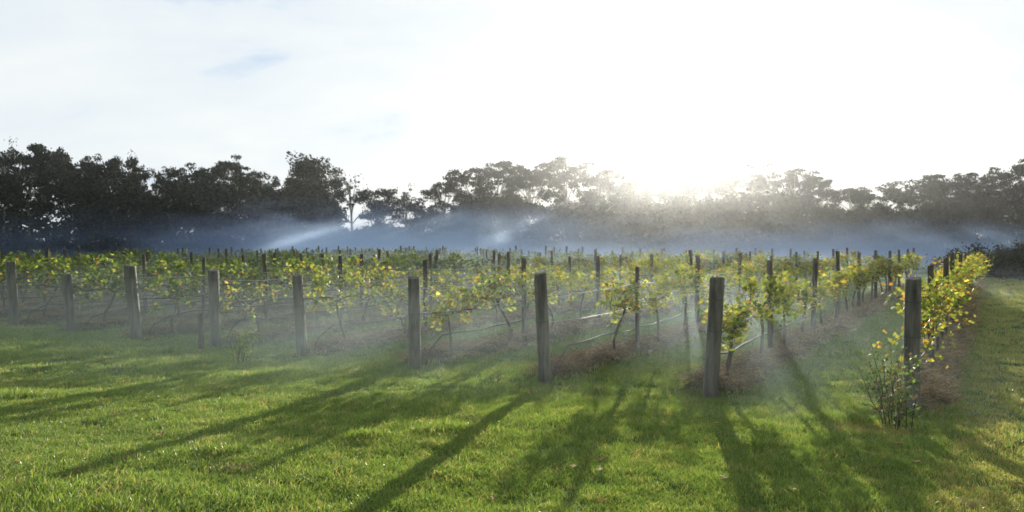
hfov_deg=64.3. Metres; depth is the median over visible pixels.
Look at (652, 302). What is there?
grapevine
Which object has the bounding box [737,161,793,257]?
gum tree
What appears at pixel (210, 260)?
grapevine
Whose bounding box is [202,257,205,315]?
line post
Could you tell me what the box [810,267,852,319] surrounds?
grapevine
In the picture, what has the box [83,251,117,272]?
grapevine
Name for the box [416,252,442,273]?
grapevine
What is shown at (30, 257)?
grapevine
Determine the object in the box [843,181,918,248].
gum tree
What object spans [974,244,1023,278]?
shrub
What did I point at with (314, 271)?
grapevine
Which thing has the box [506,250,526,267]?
grapevine
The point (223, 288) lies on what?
grapevine
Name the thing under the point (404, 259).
grapevine
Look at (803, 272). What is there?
grapevine
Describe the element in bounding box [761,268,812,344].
grapevine
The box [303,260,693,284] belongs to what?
trellis wire
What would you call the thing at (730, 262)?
grapevine
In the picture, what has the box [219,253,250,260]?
grapevine
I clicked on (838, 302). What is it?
line post
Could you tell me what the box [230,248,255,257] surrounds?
grapevine
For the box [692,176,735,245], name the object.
gum tree
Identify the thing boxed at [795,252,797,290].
line post
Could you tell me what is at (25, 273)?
grapevine
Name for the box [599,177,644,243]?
dense tree
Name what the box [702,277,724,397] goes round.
end post
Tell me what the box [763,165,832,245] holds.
gum tree
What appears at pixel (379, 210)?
dense tree
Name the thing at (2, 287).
line post
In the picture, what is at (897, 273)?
grapevine
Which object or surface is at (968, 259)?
grapevine
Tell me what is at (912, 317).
end post
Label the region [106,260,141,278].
grapevine
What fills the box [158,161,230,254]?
dense tree
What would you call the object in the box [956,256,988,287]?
grapevine
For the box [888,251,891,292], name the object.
line post
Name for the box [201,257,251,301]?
grapevine
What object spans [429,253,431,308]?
line post
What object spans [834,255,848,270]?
grapevine
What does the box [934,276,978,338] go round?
grapevine
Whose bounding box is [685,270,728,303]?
grapevine
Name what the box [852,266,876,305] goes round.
grapevine
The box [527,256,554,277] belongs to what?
grapevine
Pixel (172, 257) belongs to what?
grapevine
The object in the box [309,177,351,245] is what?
dense tree
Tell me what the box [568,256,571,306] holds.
line post
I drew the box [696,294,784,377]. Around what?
grapevine
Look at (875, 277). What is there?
grapevine
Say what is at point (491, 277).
grapevine
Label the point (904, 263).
grapevine
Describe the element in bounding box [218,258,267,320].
grapevine
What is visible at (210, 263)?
grapevine
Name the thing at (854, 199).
gum tree
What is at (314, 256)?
grapevine
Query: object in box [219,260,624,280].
trellis wire
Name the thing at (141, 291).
irrigation hose
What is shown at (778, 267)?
grapevine
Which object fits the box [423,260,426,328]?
line post
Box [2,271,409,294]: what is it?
irrigation hose
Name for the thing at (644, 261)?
grapevine
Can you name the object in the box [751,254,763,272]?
grapevine
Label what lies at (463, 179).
gum tree
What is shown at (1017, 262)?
shrub
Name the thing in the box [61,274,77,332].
end post
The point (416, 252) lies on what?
grapevine
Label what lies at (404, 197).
gum tree
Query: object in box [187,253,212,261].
grapevine
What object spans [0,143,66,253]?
gum tree
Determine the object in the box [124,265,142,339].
end post
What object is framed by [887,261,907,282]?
grapevine
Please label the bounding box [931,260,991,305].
grapevine
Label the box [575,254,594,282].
grapevine
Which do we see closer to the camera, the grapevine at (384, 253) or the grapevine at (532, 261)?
the grapevine at (532, 261)
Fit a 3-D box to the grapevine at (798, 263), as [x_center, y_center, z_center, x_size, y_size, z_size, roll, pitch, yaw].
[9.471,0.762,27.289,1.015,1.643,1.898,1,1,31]
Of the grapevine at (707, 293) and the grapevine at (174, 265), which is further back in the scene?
the grapevine at (174, 265)
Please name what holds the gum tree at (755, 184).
on the ground at (442, 356)
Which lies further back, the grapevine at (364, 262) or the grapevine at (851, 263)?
the grapevine at (851, 263)
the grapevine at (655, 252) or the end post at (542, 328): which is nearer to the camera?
the end post at (542, 328)
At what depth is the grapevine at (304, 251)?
38.92 m
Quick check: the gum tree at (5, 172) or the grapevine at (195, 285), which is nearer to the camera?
the grapevine at (195, 285)
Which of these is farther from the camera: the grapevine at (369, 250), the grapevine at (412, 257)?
the grapevine at (369, 250)
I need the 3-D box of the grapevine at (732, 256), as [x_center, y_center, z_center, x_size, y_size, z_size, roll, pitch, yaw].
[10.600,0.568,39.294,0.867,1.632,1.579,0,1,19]
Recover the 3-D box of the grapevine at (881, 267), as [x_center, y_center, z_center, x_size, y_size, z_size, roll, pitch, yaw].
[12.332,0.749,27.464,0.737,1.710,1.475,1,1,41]
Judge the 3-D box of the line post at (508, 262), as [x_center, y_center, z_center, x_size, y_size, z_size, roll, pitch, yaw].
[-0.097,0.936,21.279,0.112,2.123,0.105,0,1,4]
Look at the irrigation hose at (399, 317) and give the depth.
16.56 m
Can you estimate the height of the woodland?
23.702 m
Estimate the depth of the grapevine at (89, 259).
32.44 m
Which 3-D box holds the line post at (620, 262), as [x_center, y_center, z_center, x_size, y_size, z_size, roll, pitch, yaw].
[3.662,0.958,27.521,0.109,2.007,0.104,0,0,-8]
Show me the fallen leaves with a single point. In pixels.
(600, 499)
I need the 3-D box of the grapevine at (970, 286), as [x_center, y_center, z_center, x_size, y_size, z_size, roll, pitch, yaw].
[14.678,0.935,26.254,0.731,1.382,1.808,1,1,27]
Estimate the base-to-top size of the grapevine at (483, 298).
1.732 m
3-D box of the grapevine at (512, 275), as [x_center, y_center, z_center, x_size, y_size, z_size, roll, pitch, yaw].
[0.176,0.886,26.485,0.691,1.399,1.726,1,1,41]
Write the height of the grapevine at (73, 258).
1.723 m
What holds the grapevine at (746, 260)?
on the ground at (442, 356)
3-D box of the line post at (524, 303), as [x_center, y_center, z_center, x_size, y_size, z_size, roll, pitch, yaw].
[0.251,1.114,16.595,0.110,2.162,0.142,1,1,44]
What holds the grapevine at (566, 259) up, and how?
on the ground at (442, 356)
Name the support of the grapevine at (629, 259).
on the ground at (442, 356)
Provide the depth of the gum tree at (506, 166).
153.77 m
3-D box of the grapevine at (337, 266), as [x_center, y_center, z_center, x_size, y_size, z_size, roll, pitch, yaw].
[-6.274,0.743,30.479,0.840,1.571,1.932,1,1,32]
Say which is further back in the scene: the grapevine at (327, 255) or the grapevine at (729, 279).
the grapevine at (327, 255)
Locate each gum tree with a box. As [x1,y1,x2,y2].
[0,138,16,256]
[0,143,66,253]
[27,147,100,257]
[127,149,150,206]
[150,168,185,253]
[207,154,267,236]
[331,168,369,234]
[391,183,414,225]
[418,179,463,245]
[442,163,498,244]
[472,160,525,244]
[503,164,570,258]
[530,156,606,259]
[567,165,634,248]
[632,181,688,254]
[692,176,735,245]
[705,173,786,246]
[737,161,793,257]
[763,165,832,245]
[784,180,843,257]
[825,188,888,255]
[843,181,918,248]
[892,190,932,218]
[900,172,1000,238]
[962,187,1012,236]
[977,158,1023,245]
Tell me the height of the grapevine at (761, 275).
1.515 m
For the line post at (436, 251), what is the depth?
31.36 m
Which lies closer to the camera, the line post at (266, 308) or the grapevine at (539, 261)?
the line post at (266, 308)
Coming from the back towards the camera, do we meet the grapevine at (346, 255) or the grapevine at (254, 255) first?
the grapevine at (346, 255)
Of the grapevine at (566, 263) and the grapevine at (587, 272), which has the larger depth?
the grapevine at (566, 263)
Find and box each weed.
[482,366,507,382]
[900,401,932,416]
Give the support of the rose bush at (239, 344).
on the ground at (442, 356)
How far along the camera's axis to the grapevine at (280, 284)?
24.21 m
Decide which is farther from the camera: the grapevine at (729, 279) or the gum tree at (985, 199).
the gum tree at (985, 199)
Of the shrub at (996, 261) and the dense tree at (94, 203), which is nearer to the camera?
the shrub at (996, 261)
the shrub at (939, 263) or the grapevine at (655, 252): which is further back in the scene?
the shrub at (939, 263)
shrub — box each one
[922,246,962,274]
[941,230,994,262]
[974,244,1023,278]
[989,240,1022,256]
[996,234,1023,279]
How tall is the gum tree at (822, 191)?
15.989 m
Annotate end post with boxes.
[5,261,19,326]
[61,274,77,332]
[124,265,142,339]
[207,269,220,347]
[292,274,307,356]
[408,276,421,369]
[534,272,551,384]
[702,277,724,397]
[903,277,921,414]
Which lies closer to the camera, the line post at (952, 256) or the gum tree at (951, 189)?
the line post at (952, 256)
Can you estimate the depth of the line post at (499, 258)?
25.68 m
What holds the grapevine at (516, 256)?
on the ground at (442, 356)
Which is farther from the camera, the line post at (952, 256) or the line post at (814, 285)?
the line post at (952, 256)
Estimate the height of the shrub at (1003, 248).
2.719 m
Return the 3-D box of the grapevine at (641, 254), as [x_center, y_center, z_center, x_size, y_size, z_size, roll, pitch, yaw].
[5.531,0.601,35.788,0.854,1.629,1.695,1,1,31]
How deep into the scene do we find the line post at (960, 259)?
22.27 m
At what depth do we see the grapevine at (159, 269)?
21.10 m
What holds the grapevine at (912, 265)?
on the ground at (442, 356)
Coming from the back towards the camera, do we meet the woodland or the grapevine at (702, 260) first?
the woodland
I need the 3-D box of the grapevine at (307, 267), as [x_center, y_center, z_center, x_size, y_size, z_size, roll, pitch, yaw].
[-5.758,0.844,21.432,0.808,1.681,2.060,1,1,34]
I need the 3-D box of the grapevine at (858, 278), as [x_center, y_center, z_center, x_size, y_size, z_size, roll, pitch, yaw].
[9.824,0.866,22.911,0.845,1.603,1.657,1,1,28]
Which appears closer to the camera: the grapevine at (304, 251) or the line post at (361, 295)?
the line post at (361, 295)
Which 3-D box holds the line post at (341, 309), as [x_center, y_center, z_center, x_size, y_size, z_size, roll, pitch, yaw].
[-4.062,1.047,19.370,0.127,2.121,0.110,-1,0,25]
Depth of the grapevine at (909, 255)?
35.42 m
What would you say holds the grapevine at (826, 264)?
on the ground at (442, 356)
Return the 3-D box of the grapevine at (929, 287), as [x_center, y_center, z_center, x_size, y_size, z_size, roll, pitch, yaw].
[6.171,1.038,12.259,0.911,1.649,1.956,1,1,33]
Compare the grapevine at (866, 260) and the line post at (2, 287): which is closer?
the line post at (2, 287)
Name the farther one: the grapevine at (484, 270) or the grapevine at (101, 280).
the grapevine at (484, 270)
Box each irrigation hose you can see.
[0,273,447,299]
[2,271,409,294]
[27,275,473,321]
[85,274,554,328]
[149,282,521,335]
[227,273,682,339]
[314,275,728,350]
[425,284,734,364]
[553,281,825,378]
[721,274,915,353]
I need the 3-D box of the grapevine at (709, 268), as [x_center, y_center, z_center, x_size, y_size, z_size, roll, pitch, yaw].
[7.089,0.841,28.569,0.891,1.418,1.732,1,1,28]
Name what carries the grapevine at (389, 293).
on the ground at (442, 356)
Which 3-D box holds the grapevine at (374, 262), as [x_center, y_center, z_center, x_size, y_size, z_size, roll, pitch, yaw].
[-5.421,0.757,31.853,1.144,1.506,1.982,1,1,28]
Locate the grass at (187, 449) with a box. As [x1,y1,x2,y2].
[0,269,1023,511]
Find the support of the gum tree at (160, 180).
on the ground at (442, 356)
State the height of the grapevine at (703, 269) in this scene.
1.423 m
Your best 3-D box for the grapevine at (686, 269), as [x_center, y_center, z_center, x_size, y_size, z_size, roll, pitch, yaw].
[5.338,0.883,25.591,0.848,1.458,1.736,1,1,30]
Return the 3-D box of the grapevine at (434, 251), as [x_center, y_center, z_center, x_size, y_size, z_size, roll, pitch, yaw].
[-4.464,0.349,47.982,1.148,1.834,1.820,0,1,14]
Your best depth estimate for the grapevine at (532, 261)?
32.50 m
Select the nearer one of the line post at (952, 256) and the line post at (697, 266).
the line post at (697, 266)
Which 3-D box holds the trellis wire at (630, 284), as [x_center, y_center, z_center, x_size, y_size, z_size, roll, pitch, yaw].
[9.324,0.316,27.142,0.262,0.065,35.568,1,1,30]
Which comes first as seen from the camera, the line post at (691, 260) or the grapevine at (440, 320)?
the grapevine at (440, 320)
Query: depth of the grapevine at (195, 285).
18.14 m
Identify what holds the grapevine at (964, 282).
on the ground at (442, 356)
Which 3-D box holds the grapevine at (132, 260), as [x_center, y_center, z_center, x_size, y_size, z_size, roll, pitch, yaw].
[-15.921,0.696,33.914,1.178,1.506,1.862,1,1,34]
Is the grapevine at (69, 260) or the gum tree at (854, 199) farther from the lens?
the gum tree at (854, 199)
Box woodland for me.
[0,151,1023,261]
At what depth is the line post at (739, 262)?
21.77 m
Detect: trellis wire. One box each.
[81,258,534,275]
[137,255,663,277]
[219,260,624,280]
[220,278,506,300]
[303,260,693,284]
[312,267,715,305]
[420,258,788,288]
[422,286,631,312]
[547,265,792,295]
[550,269,835,321]
[724,260,904,298]
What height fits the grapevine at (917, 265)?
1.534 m
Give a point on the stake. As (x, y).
(200, 330)
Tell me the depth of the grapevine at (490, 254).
39.63 m
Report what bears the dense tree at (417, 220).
on the ground at (442, 356)
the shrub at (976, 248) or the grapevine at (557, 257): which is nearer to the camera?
the grapevine at (557, 257)
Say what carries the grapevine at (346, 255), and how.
on the ground at (442, 356)
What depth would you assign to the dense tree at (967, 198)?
144.39 m
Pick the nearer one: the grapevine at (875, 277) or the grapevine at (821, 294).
the grapevine at (821, 294)
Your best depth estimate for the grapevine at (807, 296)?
16.53 m
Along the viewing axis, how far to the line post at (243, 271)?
26.42 m
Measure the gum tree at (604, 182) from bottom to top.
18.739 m
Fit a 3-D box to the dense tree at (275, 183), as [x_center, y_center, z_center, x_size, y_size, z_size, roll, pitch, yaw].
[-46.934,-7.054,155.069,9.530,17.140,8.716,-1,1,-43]
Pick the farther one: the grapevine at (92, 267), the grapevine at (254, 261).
the grapevine at (254, 261)
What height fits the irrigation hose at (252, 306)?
0.586 m
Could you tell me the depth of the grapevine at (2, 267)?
22.47 m
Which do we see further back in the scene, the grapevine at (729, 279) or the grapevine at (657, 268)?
the grapevine at (657, 268)
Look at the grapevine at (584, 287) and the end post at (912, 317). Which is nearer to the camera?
the end post at (912, 317)
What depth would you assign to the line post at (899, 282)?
32.88 m
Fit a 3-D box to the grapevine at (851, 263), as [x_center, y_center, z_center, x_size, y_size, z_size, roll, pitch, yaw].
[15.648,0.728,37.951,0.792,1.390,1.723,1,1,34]
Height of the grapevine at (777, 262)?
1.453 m
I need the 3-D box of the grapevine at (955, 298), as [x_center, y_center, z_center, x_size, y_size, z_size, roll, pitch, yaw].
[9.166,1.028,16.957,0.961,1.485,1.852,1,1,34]
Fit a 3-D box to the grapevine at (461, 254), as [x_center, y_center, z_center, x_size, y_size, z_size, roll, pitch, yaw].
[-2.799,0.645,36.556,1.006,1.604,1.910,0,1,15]
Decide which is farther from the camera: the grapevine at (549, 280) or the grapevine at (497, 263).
the grapevine at (497, 263)
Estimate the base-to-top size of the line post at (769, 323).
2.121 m
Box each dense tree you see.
[55,153,125,252]
[103,155,156,254]
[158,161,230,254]
[239,174,285,255]
[271,150,344,252]
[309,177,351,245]
[350,188,409,235]
[393,197,441,236]
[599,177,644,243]
[649,181,711,247]
[909,178,1009,257]
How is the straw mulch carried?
on the ground at (442, 356)
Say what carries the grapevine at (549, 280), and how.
on the ground at (442, 356)
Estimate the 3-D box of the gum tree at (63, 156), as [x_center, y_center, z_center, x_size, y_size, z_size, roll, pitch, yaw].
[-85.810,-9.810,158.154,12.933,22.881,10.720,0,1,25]
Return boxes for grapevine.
[0,249,41,276]
[0,256,32,311]
[0,257,44,302]
[4,254,56,296]
[19,260,84,318]
[22,252,60,277]
[32,256,95,289]
[38,250,62,285]
[48,254,98,299]
[65,252,110,277]
[68,252,110,288]
[77,260,145,326]
[78,252,142,310]
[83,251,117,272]
[96,266,141,290]
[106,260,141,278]
[108,255,152,276]
[112,258,142,281]
[115,248,152,261]
[117,252,149,272]
[139,259,201,306]
[139,259,207,318]
[141,266,213,332]
[147,248,188,288]
[148,253,187,281]
[148,259,194,297]
[151,252,181,282]
[151,256,187,283]
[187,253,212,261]
[188,256,228,279]
[189,255,238,283]
[193,253,220,263]
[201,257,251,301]
[205,262,248,309]
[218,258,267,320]
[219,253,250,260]
[220,279,291,333]
[228,257,269,282]
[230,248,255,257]
[230,255,280,286]
[243,251,261,259]
[247,262,282,296]
[250,265,305,305]
[251,252,286,280]
[264,248,295,287]
[265,256,320,312]
[270,254,297,275]
[278,262,353,325]
[282,249,323,283]
[289,247,318,258]
[294,256,350,294]
[303,252,325,265]
[304,269,381,341]
[315,254,335,273]
[324,254,368,306]
[330,255,359,291]
[335,262,400,320]
[337,253,376,298]
[343,249,367,263]
[358,258,392,285]
[363,256,403,299]
[366,249,384,261]
[369,274,430,333]
[374,249,400,268]
[376,255,409,291]
[381,249,415,285]
[388,265,441,291]
[398,257,438,288]
[404,250,420,264]
[406,249,424,256]
[406,252,438,276]
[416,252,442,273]
[420,272,479,324]
[420,282,480,358]
[424,247,446,259]
[432,255,469,289]
[432,265,472,292]
[437,253,468,296]
[442,253,462,277]
[460,255,497,282]
[460,258,484,282]
[462,252,481,276]
[462,263,503,303]
[463,254,484,271]
[470,262,532,342]
[470,266,511,318]
[483,258,515,277]
[485,249,504,267]
[487,253,526,292]
[501,264,530,299]
[505,264,548,310]
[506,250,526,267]
[510,253,531,272]
[512,263,570,330]
[518,256,538,287]
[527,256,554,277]
[538,264,576,305]
[542,254,563,283]
[547,247,560,256]
[553,252,565,265]
[558,254,582,271]
[558,266,612,323]
[559,258,583,293]
[567,251,580,259]
[567,261,600,302]
[571,256,593,281]
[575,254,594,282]
[589,262,640,310]
[595,272,654,351]
[600,252,622,292]
[600,255,619,282]
[615,255,659,307]
[617,254,636,292]
[625,269,680,341]
[628,251,649,266]
[638,253,660,292]
[640,256,678,305]
[647,249,663,260]
[658,251,680,289]
[662,261,708,328]
[670,263,694,302]
[672,252,695,271]
[682,249,706,267]
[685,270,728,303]
[688,262,707,291]
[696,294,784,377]
[701,260,727,275]
[702,249,720,273]
[702,261,749,305]
[718,252,747,274]
[725,251,739,265]
[727,272,786,360]
[732,250,750,272]
[732,260,764,300]
[741,261,785,300]
[744,250,756,276]
[750,247,766,273]
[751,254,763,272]
[760,253,781,267]
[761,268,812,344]
[765,260,804,284]
[773,256,782,280]
[777,275,845,332]
[778,254,810,294]
[783,278,851,323]
[799,260,812,283]
[805,252,816,264]
[806,260,830,291]
[809,252,833,284]
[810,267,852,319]
[818,264,873,313]
[820,257,835,282]
[834,249,851,270]
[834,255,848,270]
[844,250,861,264]
[844,258,856,270]
[846,259,877,309]
[852,255,872,268]
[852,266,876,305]
[861,257,889,300]
[863,254,887,296]
[872,279,974,382]
[880,254,897,293]
[887,260,908,288]
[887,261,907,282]
[891,252,916,278]
[892,271,957,368]
[893,255,909,278]
[893,271,971,352]
[902,254,917,276]
[911,255,925,275]
[916,253,925,276]
[926,270,976,325]
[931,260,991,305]
[933,252,993,300]
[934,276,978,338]
[940,262,972,323]
[956,250,989,279]
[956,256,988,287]
[958,264,976,308]
[962,271,979,298]
[969,256,989,287]
[974,253,991,278]
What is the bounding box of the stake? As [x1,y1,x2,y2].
[198,313,203,348]
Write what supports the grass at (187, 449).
on the ground at (442, 356)
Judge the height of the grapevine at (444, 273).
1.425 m
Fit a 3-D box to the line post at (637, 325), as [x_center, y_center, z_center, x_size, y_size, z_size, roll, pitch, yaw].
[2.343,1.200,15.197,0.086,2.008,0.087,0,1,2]
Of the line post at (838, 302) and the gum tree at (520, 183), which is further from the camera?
the gum tree at (520, 183)
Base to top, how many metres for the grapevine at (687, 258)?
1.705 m
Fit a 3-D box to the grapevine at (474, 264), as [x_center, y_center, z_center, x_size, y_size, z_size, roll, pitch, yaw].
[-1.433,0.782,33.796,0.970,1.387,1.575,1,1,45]
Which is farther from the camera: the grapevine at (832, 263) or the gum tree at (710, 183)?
the gum tree at (710, 183)
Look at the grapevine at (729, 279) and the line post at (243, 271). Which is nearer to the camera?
the grapevine at (729, 279)
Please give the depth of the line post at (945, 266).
16.12 m
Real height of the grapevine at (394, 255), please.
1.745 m
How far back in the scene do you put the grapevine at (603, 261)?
26.74 m
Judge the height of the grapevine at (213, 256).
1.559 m
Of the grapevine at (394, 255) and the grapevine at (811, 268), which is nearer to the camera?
the grapevine at (811, 268)
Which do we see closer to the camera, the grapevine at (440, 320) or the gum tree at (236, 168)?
the grapevine at (440, 320)
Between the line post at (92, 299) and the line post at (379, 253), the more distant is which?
the line post at (379, 253)
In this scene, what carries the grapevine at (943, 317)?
on the ground at (442, 356)
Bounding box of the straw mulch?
[0,268,1023,511]
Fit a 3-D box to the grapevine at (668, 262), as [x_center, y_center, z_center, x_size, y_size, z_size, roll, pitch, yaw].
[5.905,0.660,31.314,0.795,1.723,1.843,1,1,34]
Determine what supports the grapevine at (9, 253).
on the ground at (442, 356)
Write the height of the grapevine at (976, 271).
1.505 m
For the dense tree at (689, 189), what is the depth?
153.28 m
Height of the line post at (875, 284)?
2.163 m
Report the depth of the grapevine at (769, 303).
13.29 m
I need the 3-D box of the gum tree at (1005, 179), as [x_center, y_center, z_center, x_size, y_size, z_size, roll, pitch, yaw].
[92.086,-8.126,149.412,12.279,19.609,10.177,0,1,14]
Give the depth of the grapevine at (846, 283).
21.45 m
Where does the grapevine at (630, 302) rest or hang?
on the ground at (442, 356)
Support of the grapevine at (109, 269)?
on the ground at (442, 356)
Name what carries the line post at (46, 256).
on the ground at (442, 356)
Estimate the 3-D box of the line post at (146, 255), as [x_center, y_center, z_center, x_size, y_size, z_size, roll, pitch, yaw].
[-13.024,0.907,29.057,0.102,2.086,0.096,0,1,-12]
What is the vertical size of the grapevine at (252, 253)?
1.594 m
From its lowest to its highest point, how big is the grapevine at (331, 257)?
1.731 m
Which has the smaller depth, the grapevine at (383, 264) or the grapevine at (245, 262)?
the grapevine at (383, 264)
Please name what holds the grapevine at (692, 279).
on the ground at (442, 356)
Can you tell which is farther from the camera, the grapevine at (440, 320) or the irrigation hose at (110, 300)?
the irrigation hose at (110, 300)
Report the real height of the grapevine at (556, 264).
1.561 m
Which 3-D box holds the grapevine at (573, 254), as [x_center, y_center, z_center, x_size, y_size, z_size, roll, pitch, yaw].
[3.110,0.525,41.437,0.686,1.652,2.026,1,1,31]
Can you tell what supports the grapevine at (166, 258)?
on the ground at (442, 356)
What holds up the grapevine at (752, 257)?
on the ground at (442, 356)
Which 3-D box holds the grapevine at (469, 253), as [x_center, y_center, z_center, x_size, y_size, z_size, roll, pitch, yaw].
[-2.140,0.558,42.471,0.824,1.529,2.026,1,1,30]
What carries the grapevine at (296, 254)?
on the ground at (442, 356)
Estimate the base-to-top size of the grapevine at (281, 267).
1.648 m
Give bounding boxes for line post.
[1,250,3,296]
[44,250,48,302]
[91,257,93,305]
[142,254,146,310]
[145,252,148,294]
[190,252,193,297]
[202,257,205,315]
[242,255,244,300]
[262,253,268,317]
[338,255,343,323]
[360,254,362,309]
[376,249,380,294]
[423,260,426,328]
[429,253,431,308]
[433,255,436,300]
[435,249,438,291]
[492,250,494,294]
[498,253,500,302]
[506,251,509,313]
[521,258,526,339]
[551,251,552,293]
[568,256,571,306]
[594,249,596,287]
[596,256,600,320]
[619,255,621,280]
[635,267,639,348]
[649,254,652,307]
[689,250,693,302]
[695,255,699,326]
[722,251,724,265]
[737,253,741,305]
[767,260,773,349]
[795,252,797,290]
[811,258,817,329]
[836,251,840,316]
[857,252,860,306]
[874,250,876,297]
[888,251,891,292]
[898,250,900,286]
[927,265,934,358]
[943,258,948,335]
[950,252,954,321]
[957,254,962,304]
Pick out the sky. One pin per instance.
(871, 94)
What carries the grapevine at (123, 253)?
on the ground at (442, 356)
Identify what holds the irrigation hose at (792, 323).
attached to the end post at (713, 340)
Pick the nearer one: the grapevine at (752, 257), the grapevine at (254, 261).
the grapevine at (254, 261)
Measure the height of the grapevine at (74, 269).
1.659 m
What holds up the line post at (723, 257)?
on the ground at (442, 356)
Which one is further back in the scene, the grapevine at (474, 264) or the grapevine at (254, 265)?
the grapevine at (474, 264)
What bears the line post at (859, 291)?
on the ground at (442, 356)
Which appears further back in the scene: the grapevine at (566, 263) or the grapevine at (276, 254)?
the grapevine at (276, 254)
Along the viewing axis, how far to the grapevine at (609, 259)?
32.80 m
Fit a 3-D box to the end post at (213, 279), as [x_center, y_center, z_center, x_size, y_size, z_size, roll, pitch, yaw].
[-5.898,1.211,16.130,0.249,1.912,0.230,0,1,0]
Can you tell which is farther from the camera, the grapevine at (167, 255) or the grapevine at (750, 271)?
the grapevine at (167, 255)
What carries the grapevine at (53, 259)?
on the ground at (442, 356)
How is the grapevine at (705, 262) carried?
on the ground at (442, 356)
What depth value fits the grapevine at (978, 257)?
34.09 m
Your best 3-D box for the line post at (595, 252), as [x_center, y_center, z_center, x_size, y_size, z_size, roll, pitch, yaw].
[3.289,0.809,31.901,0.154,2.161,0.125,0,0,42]
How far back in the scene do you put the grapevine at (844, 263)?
36.64 m
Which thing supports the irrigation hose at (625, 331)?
on the ground at (442, 356)
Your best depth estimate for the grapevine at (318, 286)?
15.45 m
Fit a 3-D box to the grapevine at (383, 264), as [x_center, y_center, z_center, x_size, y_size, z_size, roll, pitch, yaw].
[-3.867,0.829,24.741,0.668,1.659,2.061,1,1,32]
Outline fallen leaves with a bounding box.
[6,287,1023,511]
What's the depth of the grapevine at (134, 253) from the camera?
36.89 m
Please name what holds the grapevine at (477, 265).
on the ground at (442, 356)
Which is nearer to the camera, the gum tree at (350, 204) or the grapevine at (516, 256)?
the grapevine at (516, 256)
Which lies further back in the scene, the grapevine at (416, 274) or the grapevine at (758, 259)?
the grapevine at (758, 259)
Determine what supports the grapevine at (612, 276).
on the ground at (442, 356)
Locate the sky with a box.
[0,0,1023,243]
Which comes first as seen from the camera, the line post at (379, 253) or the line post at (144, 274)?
the line post at (144, 274)
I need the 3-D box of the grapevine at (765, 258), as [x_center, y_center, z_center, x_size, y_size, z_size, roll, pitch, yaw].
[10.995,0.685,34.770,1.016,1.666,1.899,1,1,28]
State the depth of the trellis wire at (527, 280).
15.10 m
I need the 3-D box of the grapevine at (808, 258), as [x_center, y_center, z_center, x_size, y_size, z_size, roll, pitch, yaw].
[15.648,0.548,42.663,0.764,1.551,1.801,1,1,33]
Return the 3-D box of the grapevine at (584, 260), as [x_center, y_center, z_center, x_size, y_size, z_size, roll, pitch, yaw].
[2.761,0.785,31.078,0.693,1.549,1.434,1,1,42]
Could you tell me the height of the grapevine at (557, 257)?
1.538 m
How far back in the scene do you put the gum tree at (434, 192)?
153.93 m
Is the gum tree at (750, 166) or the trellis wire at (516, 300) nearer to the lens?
the trellis wire at (516, 300)
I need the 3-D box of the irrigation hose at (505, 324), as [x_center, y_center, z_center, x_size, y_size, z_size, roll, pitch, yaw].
[7.167,1.325,28.583,0.319,0.567,34.638,1,1,30]
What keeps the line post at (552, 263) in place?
on the ground at (442, 356)
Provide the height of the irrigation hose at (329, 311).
0.514 m
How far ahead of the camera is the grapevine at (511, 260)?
30.79 m
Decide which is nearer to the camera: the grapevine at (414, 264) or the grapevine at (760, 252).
the grapevine at (414, 264)
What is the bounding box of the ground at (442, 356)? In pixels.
[0,244,1023,511]
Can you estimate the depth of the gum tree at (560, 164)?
154.00 m
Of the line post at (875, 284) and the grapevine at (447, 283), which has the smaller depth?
the grapevine at (447, 283)
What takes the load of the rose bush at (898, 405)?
on the ground at (442, 356)
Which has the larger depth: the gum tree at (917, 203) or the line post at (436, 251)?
the gum tree at (917, 203)
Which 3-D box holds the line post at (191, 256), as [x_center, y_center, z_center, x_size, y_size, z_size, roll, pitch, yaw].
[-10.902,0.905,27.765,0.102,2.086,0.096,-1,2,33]
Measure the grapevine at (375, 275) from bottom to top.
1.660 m
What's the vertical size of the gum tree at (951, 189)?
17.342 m
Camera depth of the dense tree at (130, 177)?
154.79 m
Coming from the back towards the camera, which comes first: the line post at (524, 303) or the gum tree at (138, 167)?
the gum tree at (138, 167)
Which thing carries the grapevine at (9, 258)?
on the ground at (442, 356)
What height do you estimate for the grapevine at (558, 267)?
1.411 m
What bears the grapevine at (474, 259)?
on the ground at (442, 356)
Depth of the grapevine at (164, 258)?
35.20 m
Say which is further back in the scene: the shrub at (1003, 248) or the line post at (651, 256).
the shrub at (1003, 248)
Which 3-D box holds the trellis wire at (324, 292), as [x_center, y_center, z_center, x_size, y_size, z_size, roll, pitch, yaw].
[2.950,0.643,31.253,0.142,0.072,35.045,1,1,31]
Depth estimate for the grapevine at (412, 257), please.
30.36 m
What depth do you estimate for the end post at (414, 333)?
13.15 m
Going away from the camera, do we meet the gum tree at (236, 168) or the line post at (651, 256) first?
the line post at (651, 256)
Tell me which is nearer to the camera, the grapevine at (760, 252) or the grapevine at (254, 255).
the grapevine at (254, 255)
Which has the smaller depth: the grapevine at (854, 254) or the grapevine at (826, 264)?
the grapevine at (826, 264)
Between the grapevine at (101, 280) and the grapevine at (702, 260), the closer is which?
the grapevine at (101, 280)
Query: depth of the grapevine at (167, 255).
38.52 m
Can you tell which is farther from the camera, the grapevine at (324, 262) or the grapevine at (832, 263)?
the grapevine at (832, 263)
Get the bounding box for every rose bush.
[222,315,259,361]
[854,342,931,431]
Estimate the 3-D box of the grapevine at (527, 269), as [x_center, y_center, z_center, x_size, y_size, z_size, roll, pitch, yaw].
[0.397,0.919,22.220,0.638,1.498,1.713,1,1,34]

